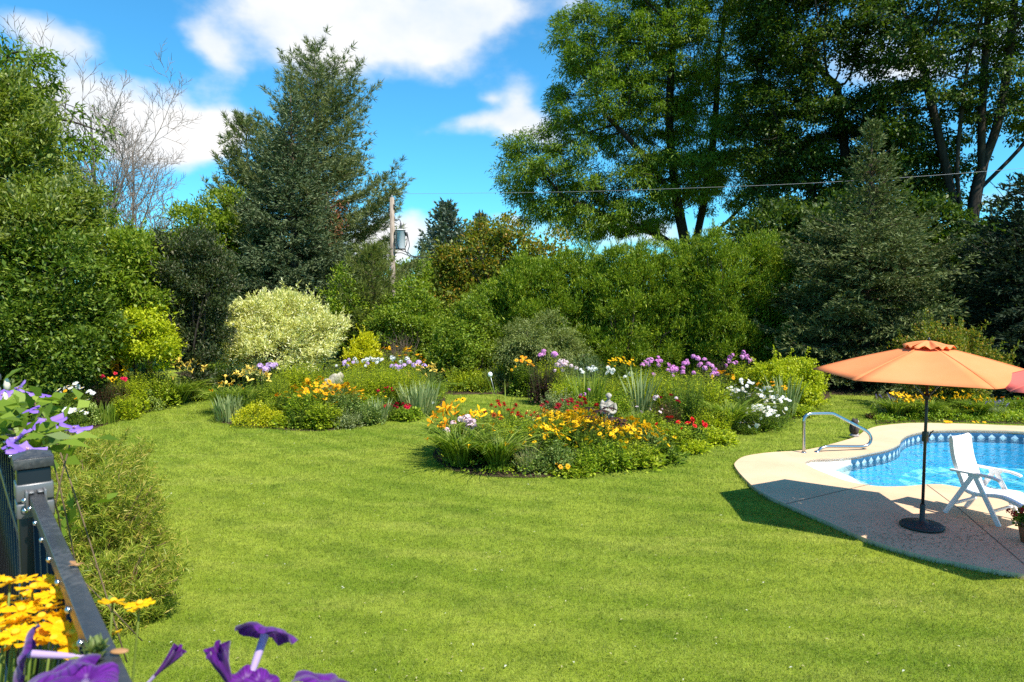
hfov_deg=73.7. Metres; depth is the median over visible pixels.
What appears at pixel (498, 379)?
leafy plant
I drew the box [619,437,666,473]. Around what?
coneflower plant
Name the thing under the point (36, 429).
clematis vine
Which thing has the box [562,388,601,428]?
leafy plant
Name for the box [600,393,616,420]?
stone statue
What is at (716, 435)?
leafy plant
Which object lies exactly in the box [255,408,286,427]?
leafy plant
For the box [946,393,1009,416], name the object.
daylily
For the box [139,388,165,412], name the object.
sedum mound
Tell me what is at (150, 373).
leafy plant
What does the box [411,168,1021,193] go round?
utility wire
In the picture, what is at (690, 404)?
leafy plant
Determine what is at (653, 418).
leafy plant
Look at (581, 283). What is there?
hedge cedar
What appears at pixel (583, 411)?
coneflower plant
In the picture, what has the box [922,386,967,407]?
coneflower plant
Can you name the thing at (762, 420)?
daisy plant
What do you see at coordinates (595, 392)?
leafy plant
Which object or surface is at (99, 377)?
bee balm
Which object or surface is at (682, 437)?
leafy plant
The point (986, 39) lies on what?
dark maple
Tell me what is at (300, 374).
leafy plant
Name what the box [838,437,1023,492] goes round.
pool water
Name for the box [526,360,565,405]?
ninebark
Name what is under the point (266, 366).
garden phlox
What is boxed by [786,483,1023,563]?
deck joint lines
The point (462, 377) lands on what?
leafy plant
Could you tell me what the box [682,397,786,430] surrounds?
daylily
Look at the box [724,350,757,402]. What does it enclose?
garden phlox
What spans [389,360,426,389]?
garden phlox
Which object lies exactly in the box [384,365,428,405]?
garden phlox
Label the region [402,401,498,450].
daylily
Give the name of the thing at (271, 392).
leafy plant
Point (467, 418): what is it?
garden phlox
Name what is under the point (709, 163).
honey locust
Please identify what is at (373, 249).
young pine
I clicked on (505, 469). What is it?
ground cover
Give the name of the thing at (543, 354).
garden phlox
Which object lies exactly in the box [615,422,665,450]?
coneflower plant
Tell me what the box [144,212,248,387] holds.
columnar tree
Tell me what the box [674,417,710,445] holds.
leafy plant
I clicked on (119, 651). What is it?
fallen seed
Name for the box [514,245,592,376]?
hedge cedar
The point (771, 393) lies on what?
coneflower plant
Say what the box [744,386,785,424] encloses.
daisy plant
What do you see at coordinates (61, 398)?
leafy plant
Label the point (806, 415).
pool handrail
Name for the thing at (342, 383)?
leafy plant
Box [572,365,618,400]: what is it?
garden phlox
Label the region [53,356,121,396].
daylily
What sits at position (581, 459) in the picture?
coneflower plant
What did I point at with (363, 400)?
coneflower plant
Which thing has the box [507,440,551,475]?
coneflower plant
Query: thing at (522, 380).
coneflower plant
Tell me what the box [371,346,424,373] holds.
coneflower plant
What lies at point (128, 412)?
leafy plant
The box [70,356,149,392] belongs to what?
daylily
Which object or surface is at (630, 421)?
leafy plant
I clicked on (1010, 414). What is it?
leafy plant
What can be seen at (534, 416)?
daylily
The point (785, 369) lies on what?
lime shrub
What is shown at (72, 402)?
daisy plant
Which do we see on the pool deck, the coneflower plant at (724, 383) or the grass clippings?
the grass clippings
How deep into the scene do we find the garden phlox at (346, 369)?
20.88 m
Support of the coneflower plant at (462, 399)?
on the bed soil at (477, 466)
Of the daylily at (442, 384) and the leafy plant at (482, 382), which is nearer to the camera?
the daylily at (442, 384)
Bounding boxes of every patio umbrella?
[813,338,1023,533]
[1005,370,1023,393]
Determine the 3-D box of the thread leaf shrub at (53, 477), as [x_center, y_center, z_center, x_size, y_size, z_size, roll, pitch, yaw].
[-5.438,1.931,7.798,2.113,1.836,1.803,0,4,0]
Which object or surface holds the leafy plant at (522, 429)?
on the bed soil at (477, 466)
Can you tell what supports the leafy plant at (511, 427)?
on the bed soil at (477, 466)
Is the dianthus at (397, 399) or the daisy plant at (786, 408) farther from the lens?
the dianthus at (397, 399)
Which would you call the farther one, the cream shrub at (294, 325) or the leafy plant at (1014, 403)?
the cream shrub at (294, 325)
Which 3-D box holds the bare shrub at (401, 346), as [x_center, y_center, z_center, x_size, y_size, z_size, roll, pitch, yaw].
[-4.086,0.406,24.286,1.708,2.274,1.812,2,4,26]
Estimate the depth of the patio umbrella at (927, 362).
8.38 m
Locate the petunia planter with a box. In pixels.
[147,622,347,681]
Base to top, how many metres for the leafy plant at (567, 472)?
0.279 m
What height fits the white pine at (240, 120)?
12.343 m
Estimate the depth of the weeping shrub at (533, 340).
22.34 m
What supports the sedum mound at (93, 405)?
on the bed soil at (96, 426)
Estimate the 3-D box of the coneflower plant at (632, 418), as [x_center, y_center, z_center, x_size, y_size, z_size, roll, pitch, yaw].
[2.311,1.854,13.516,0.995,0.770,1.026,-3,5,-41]
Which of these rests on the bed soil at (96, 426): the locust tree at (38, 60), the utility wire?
the locust tree at (38, 60)
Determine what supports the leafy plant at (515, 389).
on the bed soil at (845, 390)
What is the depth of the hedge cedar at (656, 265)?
24.90 m
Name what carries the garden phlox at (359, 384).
on the bed soil at (436, 409)
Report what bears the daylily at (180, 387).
on the bed soil at (96, 426)
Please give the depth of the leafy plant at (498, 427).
12.88 m
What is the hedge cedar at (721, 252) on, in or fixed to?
on the bed soil at (845, 390)
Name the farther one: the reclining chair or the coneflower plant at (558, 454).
the coneflower plant at (558, 454)
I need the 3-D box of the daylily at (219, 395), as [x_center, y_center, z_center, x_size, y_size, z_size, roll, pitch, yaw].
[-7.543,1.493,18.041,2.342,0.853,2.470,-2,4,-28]
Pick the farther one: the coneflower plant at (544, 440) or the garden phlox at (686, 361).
the garden phlox at (686, 361)
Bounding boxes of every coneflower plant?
[273,385,302,411]
[280,384,324,426]
[293,376,329,398]
[302,379,340,405]
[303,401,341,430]
[321,382,362,420]
[345,388,371,413]
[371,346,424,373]
[451,397,465,429]
[507,355,538,396]
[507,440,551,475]
[522,420,565,461]
[534,410,571,435]
[539,433,579,473]
[547,411,590,456]
[558,406,603,440]
[565,436,610,476]
[569,414,617,455]
[589,415,612,430]
[590,431,638,474]
[596,419,642,451]
[606,356,639,395]
[611,415,652,435]
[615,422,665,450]
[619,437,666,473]
[646,427,675,445]
[648,435,689,465]
[711,370,740,411]
[754,380,787,412]
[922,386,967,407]
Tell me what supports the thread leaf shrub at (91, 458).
on the lawn at (655, 657)
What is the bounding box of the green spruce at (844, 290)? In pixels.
[748,116,980,397]
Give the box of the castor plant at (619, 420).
[581,407,629,431]
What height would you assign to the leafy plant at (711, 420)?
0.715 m
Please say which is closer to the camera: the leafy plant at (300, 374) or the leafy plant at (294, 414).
the leafy plant at (294, 414)
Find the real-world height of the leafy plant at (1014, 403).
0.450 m
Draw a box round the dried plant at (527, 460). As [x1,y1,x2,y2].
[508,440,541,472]
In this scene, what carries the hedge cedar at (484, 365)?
on the bed soil at (845, 390)
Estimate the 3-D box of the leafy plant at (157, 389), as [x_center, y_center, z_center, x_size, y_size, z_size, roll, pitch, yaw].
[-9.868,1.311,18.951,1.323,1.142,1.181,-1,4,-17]
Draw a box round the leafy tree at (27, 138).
[0,47,120,388]
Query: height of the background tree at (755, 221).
8.318 m
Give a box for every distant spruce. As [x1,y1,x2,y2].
[413,197,479,313]
[461,209,502,281]
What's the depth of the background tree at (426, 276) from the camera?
40.78 m
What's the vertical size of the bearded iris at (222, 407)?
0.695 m
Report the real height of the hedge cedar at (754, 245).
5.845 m
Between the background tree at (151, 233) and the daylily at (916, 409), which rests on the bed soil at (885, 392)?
the daylily at (916, 409)
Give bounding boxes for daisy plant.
[55,381,95,422]
[57,407,90,426]
[726,378,765,417]
[730,419,761,434]
[740,404,783,433]
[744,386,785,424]
[762,408,791,428]
[764,395,798,423]
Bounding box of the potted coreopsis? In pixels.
[0,573,155,681]
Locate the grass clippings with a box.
[850,512,1023,565]
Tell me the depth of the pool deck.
9.92 m
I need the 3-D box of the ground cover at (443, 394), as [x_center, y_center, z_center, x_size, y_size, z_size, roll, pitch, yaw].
[-5.443,1.716,19.512,7.063,0.356,7.872,0,4,0]
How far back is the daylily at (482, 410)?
13.60 m
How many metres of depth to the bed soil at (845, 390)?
22.61 m
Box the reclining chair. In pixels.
[943,433,1023,526]
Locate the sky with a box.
[0,0,1023,300]
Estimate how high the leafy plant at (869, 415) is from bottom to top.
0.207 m
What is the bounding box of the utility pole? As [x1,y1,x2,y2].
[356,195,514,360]
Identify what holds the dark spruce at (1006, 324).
on the bed soil at (885, 392)
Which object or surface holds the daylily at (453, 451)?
on the bed soil at (477, 466)
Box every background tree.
[99,224,187,371]
[156,180,257,362]
[208,209,280,302]
[376,251,466,336]
[716,182,981,354]
[927,207,1023,350]
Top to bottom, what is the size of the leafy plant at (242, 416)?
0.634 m
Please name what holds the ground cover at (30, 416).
on the bed soil at (96, 426)
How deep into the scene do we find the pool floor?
14.62 m
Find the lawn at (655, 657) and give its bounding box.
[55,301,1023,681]
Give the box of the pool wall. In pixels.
[806,431,1023,485]
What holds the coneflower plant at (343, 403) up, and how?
on the bed soil at (436, 409)
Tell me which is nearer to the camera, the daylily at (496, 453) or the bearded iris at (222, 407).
the daylily at (496, 453)
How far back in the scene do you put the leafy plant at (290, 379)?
19.22 m
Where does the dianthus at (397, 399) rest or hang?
on the bed soil at (436, 409)
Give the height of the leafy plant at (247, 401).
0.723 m
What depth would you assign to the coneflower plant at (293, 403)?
16.23 m
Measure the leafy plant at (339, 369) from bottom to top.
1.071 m
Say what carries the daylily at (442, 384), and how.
on the bed soil at (436, 409)
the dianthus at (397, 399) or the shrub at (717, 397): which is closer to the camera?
the shrub at (717, 397)
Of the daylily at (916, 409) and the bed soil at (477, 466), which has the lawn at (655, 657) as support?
the bed soil at (477, 466)
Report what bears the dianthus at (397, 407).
on the bed soil at (436, 409)
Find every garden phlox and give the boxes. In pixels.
[256,362,288,401]
[334,361,385,397]
[336,357,372,391]
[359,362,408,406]
[361,355,409,389]
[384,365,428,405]
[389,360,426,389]
[442,414,480,456]
[534,349,563,389]
[552,359,577,395]
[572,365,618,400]
[601,369,635,404]
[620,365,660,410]
[635,356,675,398]
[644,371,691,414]
[670,354,719,397]
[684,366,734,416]
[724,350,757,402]
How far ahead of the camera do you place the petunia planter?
0.79 m
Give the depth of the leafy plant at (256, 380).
22.01 m
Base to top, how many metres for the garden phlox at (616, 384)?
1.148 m
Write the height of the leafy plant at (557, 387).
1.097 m
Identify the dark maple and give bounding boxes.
[716,0,993,354]
[826,0,1023,226]
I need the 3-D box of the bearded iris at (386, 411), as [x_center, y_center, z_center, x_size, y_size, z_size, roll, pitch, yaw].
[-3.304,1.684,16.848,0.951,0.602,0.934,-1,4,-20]
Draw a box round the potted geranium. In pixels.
[1006,505,1023,542]
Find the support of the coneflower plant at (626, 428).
on the bed soil at (477, 466)
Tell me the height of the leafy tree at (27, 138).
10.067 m
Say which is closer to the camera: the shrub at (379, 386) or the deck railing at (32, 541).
the deck railing at (32, 541)
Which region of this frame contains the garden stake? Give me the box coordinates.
[488,372,495,395]
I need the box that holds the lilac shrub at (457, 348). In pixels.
[412,290,504,381]
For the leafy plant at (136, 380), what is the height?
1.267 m
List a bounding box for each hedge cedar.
[455,306,505,376]
[461,266,513,376]
[479,242,558,375]
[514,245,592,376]
[550,232,618,375]
[577,233,659,377]
[616,228,696,378]
[647,228,733,379]
[673,218,769,377]
[720,225,796,368]
[751,238,823,360]
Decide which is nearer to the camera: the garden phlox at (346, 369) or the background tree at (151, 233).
the garden phlox at (346, 369)
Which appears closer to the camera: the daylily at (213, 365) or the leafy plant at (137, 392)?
the leafy plant at (137, 392)
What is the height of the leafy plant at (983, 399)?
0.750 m
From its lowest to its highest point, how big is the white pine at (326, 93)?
15.760 m
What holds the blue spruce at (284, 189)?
on the bed soil at (845, 390)
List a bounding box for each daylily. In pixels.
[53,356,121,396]
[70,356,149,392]
[141,356,214,403]
[184,381,262,404]
[202,365,292,403]
[206,360,233,379]
[386,362,473,400]
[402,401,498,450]
[404,410,527,466]
[409,359,450,380]
[419,423,580,470]
[425,404,532,432]
[515,407,566,426]
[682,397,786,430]
[860,391,943,418]
[881,392,966,417]
[891,396,939,417]
[941,406,980,417]
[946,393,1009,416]
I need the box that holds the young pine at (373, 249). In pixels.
[328,238,417,363]
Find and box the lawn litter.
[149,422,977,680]
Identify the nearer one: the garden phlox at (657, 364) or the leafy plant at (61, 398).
the leafy plant at (61, 398)
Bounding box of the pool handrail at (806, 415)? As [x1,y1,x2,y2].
[801,412,872,452]
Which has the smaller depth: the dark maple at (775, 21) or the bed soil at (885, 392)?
the bed soil at (885, 392)
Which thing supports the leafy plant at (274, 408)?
on the bed soil at (436, 409)
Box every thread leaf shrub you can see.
[24,440,100,555]
[28,422,169,521]
[51,438,185,578]
[76,525,195,641]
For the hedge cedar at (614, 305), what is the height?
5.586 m
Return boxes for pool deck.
[734,423,1023,578]
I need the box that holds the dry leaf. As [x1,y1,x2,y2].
[69,561,82,565]
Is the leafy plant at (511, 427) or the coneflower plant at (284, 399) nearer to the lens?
the leafy plant at (511, 427)
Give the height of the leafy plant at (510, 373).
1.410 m
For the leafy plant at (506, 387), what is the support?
on the bed soil at (845, 390)
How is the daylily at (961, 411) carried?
on the bed soil at (885, 392)
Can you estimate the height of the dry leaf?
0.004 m
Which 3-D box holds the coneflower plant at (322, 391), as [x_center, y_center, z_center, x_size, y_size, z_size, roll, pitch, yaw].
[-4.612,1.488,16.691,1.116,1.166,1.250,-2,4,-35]
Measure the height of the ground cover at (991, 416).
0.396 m
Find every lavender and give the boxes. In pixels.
[872,393,894,415]
[985,398,1008,415]
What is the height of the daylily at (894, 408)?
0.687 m
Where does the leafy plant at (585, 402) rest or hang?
on the bed soil at (477, 466)
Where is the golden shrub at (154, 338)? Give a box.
[92,294,187,381]
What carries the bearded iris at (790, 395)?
on the bed soil at (477, 466)
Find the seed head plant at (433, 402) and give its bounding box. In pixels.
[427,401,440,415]
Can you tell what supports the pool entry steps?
on the pool floor
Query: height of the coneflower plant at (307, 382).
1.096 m
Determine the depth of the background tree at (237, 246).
31.27 m
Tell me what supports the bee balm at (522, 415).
on the bed soil at (477, 466)
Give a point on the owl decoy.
(853, 430)
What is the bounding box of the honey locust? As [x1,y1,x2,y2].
[485,0,795,255]
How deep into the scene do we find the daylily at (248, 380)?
18.24 m
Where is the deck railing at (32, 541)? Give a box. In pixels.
[0,374,131,681]
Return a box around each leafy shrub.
[0,220,141,409]
[56,218,188,377]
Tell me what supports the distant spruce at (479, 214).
on the lawn at (655, 657)
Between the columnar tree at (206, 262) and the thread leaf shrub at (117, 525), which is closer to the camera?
the thread leaf shrub at (117, 525)
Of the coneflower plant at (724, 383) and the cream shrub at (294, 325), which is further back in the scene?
the cream shrub at (294, 325)
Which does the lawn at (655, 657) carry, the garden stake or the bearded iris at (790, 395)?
the garden stake
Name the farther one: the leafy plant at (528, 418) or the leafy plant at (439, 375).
the leafy plant at (439, 375)
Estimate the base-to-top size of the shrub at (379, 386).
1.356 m
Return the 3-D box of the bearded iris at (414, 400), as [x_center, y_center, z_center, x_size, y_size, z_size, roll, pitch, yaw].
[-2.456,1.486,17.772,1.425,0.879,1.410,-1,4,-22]
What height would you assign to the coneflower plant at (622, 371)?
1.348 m
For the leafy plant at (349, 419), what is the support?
on the bed soil at (436, 409)
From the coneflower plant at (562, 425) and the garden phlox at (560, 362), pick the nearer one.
the coneflower plant at (562, 425)
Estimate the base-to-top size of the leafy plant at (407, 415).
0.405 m
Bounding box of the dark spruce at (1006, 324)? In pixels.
[922,171,1023,401]
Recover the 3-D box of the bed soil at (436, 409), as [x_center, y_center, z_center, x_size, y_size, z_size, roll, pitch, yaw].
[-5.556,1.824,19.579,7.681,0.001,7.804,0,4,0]
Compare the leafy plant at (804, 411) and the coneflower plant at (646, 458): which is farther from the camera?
the leafy plant at (804, 411)
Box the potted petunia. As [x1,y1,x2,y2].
[13,624,118,681]
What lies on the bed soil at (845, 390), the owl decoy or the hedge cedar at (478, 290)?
the hedge cedar at (478, 290)
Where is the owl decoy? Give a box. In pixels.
[849,417,858,436]
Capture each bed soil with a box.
[20,382,217,443]
[173,367,877,396]
[214,389,456,430]
[433,389,830,477]
[875,391,1023,423]
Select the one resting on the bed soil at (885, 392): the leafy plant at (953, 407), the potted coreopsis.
the leafy plant at (953, 407)
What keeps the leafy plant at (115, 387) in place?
on the bed soil at (96, 426)
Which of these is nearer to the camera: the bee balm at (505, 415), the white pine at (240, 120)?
the bee balm at (505, 415)
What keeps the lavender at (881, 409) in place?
on the bed soil at (885, 392)
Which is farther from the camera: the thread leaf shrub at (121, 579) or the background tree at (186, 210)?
the background tree at (186, 210)
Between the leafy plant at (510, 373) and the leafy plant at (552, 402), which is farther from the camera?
the leafy plant at (510, 373)
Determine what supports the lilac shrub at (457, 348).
on the bed soil at (845, 390)
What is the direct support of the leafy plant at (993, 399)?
on the bed soil at (885, 392)
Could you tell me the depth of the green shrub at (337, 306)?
25.55 m
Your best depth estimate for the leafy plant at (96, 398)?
17.19 m
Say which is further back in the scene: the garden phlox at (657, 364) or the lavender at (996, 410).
the garden phlox at (657, 364)
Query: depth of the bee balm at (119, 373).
19.38 m
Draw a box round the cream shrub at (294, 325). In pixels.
[209,278,354,382]
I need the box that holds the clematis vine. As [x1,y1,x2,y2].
[0,367,142,662]
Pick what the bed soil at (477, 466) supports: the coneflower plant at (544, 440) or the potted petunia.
the coneflower plant at (544, 440)
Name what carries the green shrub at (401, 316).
on the bed soil at (845, 390)
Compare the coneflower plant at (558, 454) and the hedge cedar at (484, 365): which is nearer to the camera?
the coneflower plant at (558, 454)
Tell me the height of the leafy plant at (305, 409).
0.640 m
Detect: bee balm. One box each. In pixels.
[78,366,111,389]
[99,361,130,384]
[478,399,523,426]
[499,407,540,428]
[540,397,582,423]
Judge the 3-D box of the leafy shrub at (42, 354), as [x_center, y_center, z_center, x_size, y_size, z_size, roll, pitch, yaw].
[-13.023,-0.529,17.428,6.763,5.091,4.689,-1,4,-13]
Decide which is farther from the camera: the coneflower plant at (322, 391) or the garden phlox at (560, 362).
the garden phlox at (560, 362)
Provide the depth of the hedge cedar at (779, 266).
25.08 m
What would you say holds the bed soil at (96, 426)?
on the lawn at (655, 657)
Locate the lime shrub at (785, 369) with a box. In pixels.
[731,345,832,408]
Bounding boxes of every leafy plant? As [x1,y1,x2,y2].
[33,387,88,417]
[79,376,121,416]
[91,401,123,424]
[97,372,131,416]
[105,371,150,413]
[111,393,142,420]
[116,367,152,408]
[131,361,168,383]
[137,370,181,409]
[186,377,214,400]
[210,363,250,382]
[216,392,263,418]
[230,399,273,427]
[241,360,287,389]
[252,377,291,413]
[254,395,284,420]
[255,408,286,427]
[269,413,297,427]
[270,367,301,396]
[274,358,325,395]
[282,407,312,429]
[297,357,335,388]
[298,402,315,422]
[311,371,361,397]
[319,361,362,382]
[324,403,344,425]
[330,409,365,429]
[350,401,386,424]
[354,393,386,406]
[376,359,416,377]
[389,406,424,421]
[399,368,447,393]
[444,366,481,391]
[466,372,500,391]
[475,419,508,460]
[483,365,508,389]
[488,412,537,454]
[489,351,533,385]
[503,379,533,396]
[503,381,516,393]
[508,418,559,460]
[509,409,546,433]
[539,387,577,415]
[545,459,598,478]
[548,369,630,407]
[548,375,591,402]
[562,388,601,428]
[562,395,598,421]
[592,388,634,425]
[615,407,659,427]
[628,406,668,430]
[649,393,683,426]
[650,415,695,451]
[662,375,710,426]
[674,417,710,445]
[675,438,713,454]
[686,405,735,433]
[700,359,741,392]
[700,425,739,448]
[790,403,817,418]
[865,412,876,418]
[935,403,966,418]
[944,389,990,402]
[985,398,1008,408]
[992,397,1023,412]
[996,410,1022,419]
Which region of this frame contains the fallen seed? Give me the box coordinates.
[110,648,128,653]
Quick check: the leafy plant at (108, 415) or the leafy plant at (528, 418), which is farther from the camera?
the leafy plant at (108, 415)
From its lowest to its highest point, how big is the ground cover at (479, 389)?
0.604 m
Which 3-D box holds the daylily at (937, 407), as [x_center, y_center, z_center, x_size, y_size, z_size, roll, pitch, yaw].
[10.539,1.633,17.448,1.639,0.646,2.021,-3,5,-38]
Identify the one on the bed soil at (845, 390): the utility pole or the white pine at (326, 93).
the utility pole
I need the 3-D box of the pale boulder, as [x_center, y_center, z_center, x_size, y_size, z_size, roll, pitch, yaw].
[-4.976,1.350,19.188,0.874,1.011,0.767,-1,4,-22]
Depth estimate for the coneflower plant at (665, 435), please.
13.39 m
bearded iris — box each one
[207,393,243,422]
[362,397,395,422]
[395,380,441,415]
[611,366,674,417]
[760,374,807,416]
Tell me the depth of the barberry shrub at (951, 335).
18.27 m
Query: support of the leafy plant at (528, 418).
on the bed soil at (477, 466)
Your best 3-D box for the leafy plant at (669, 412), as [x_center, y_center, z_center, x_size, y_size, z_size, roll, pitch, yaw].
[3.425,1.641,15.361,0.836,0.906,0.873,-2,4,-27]
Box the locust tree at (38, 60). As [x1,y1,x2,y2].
[0,26,133,254]
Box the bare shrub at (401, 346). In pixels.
[378,326,419,364]
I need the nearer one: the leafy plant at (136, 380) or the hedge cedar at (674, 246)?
the leafy plant at (136, 380)
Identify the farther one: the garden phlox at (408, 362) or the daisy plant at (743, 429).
the garden phlox at (408, 362)
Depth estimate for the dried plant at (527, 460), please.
11.80 m
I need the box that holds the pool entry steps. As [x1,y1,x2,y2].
[812,464,866,483]
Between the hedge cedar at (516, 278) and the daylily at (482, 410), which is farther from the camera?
the hedge cedar at (516, 278)
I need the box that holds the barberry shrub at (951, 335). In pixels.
[887,308,1022,402]
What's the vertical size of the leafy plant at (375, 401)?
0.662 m
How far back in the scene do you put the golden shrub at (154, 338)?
18.65 m
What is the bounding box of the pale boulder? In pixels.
[319,372,343,398]
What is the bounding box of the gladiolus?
[482,377,523,420]
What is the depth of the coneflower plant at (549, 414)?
13.35 m
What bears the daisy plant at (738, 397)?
on the bed soil at (477, 466)
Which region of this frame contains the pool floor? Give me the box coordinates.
[898,467,1023,491]
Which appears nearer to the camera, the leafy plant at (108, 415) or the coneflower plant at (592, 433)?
the coneflower plant at (592, 433)
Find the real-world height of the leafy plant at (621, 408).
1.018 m
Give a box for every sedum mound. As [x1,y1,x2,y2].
[71,400,107,425]
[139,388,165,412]
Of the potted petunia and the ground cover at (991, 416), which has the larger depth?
the ground cover at (991, 416)
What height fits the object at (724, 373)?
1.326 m
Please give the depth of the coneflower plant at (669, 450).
12.60 m
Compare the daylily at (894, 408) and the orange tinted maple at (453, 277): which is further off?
the orange tinted maple at (453, 277)
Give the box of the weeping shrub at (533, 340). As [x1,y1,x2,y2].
[484,305,602,387]
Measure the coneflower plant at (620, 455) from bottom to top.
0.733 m
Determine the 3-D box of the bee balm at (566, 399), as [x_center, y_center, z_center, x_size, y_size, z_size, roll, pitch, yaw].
[1.011,1.686,14.312,1.025,0.969,1.200,1,4,13]
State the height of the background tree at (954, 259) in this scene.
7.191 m
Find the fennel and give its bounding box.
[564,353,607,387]
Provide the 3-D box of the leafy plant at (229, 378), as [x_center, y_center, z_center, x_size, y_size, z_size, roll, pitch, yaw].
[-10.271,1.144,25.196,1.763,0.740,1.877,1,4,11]
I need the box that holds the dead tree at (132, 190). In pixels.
[0,7,201,359]
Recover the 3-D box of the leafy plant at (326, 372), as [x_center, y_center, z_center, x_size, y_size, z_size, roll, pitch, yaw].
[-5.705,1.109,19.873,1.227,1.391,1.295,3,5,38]
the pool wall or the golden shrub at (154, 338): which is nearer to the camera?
the pool wall
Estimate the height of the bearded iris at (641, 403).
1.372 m
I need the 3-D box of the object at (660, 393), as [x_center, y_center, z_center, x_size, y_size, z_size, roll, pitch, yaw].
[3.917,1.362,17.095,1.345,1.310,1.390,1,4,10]
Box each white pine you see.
[198,107,287,280]
[227,25,429,361]
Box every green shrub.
[315,261,373,372]
[358,273,450,368]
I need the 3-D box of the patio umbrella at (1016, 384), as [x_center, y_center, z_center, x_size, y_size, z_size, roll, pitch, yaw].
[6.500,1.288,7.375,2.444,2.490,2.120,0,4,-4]
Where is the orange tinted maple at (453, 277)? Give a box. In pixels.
[423,209,574,316]
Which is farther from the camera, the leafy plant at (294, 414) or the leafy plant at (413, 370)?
the leafy plant at (413, 370)
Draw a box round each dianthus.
[376,386,401,407]
[383,402,410,421]
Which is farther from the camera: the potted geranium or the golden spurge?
the golden spurge
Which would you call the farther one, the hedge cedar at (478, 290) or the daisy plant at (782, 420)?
the hedge cedar at (478, 290)
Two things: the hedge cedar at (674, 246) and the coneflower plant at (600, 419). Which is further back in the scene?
the hedge cedar at (674, 246)
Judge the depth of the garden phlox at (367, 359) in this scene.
20.87 m
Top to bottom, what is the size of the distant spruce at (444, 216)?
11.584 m
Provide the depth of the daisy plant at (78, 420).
15.75 m
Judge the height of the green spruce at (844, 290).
10.156 m
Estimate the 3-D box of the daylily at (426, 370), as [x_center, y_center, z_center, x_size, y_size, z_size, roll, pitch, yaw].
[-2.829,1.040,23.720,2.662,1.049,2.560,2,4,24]
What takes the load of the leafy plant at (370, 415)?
on the bed soil at (436, 409)
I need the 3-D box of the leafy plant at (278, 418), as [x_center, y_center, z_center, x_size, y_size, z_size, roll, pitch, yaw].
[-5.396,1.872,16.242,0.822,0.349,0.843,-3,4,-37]
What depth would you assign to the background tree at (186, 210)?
30.19 m
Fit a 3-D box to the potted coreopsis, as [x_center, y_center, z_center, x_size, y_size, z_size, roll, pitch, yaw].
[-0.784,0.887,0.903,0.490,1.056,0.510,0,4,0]
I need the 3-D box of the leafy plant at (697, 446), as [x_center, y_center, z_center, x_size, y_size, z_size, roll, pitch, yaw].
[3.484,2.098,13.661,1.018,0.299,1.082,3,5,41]
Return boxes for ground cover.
[19,379,177,442]
[215,384,447,429]
[259,369,831,394]
[435,382,825,476]
[869,394,1023,423]
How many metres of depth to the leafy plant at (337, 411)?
16.11 m
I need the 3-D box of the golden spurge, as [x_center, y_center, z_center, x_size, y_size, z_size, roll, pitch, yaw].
[-5.056,0.513,23.238,1.577,2.278,1.475,0,4,0]
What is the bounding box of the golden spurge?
[340,323,384,373]
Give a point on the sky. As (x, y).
(456, 75)
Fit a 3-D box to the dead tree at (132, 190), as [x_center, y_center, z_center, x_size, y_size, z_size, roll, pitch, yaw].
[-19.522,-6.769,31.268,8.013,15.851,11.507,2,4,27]
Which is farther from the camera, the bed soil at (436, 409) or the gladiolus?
the bed soil at (436, 409)
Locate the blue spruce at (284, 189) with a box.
[215,88,364,364]
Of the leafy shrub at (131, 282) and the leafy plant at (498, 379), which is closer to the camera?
the leafy shrub at (131, 282)
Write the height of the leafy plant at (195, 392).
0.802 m
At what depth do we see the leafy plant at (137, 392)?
18.01 m

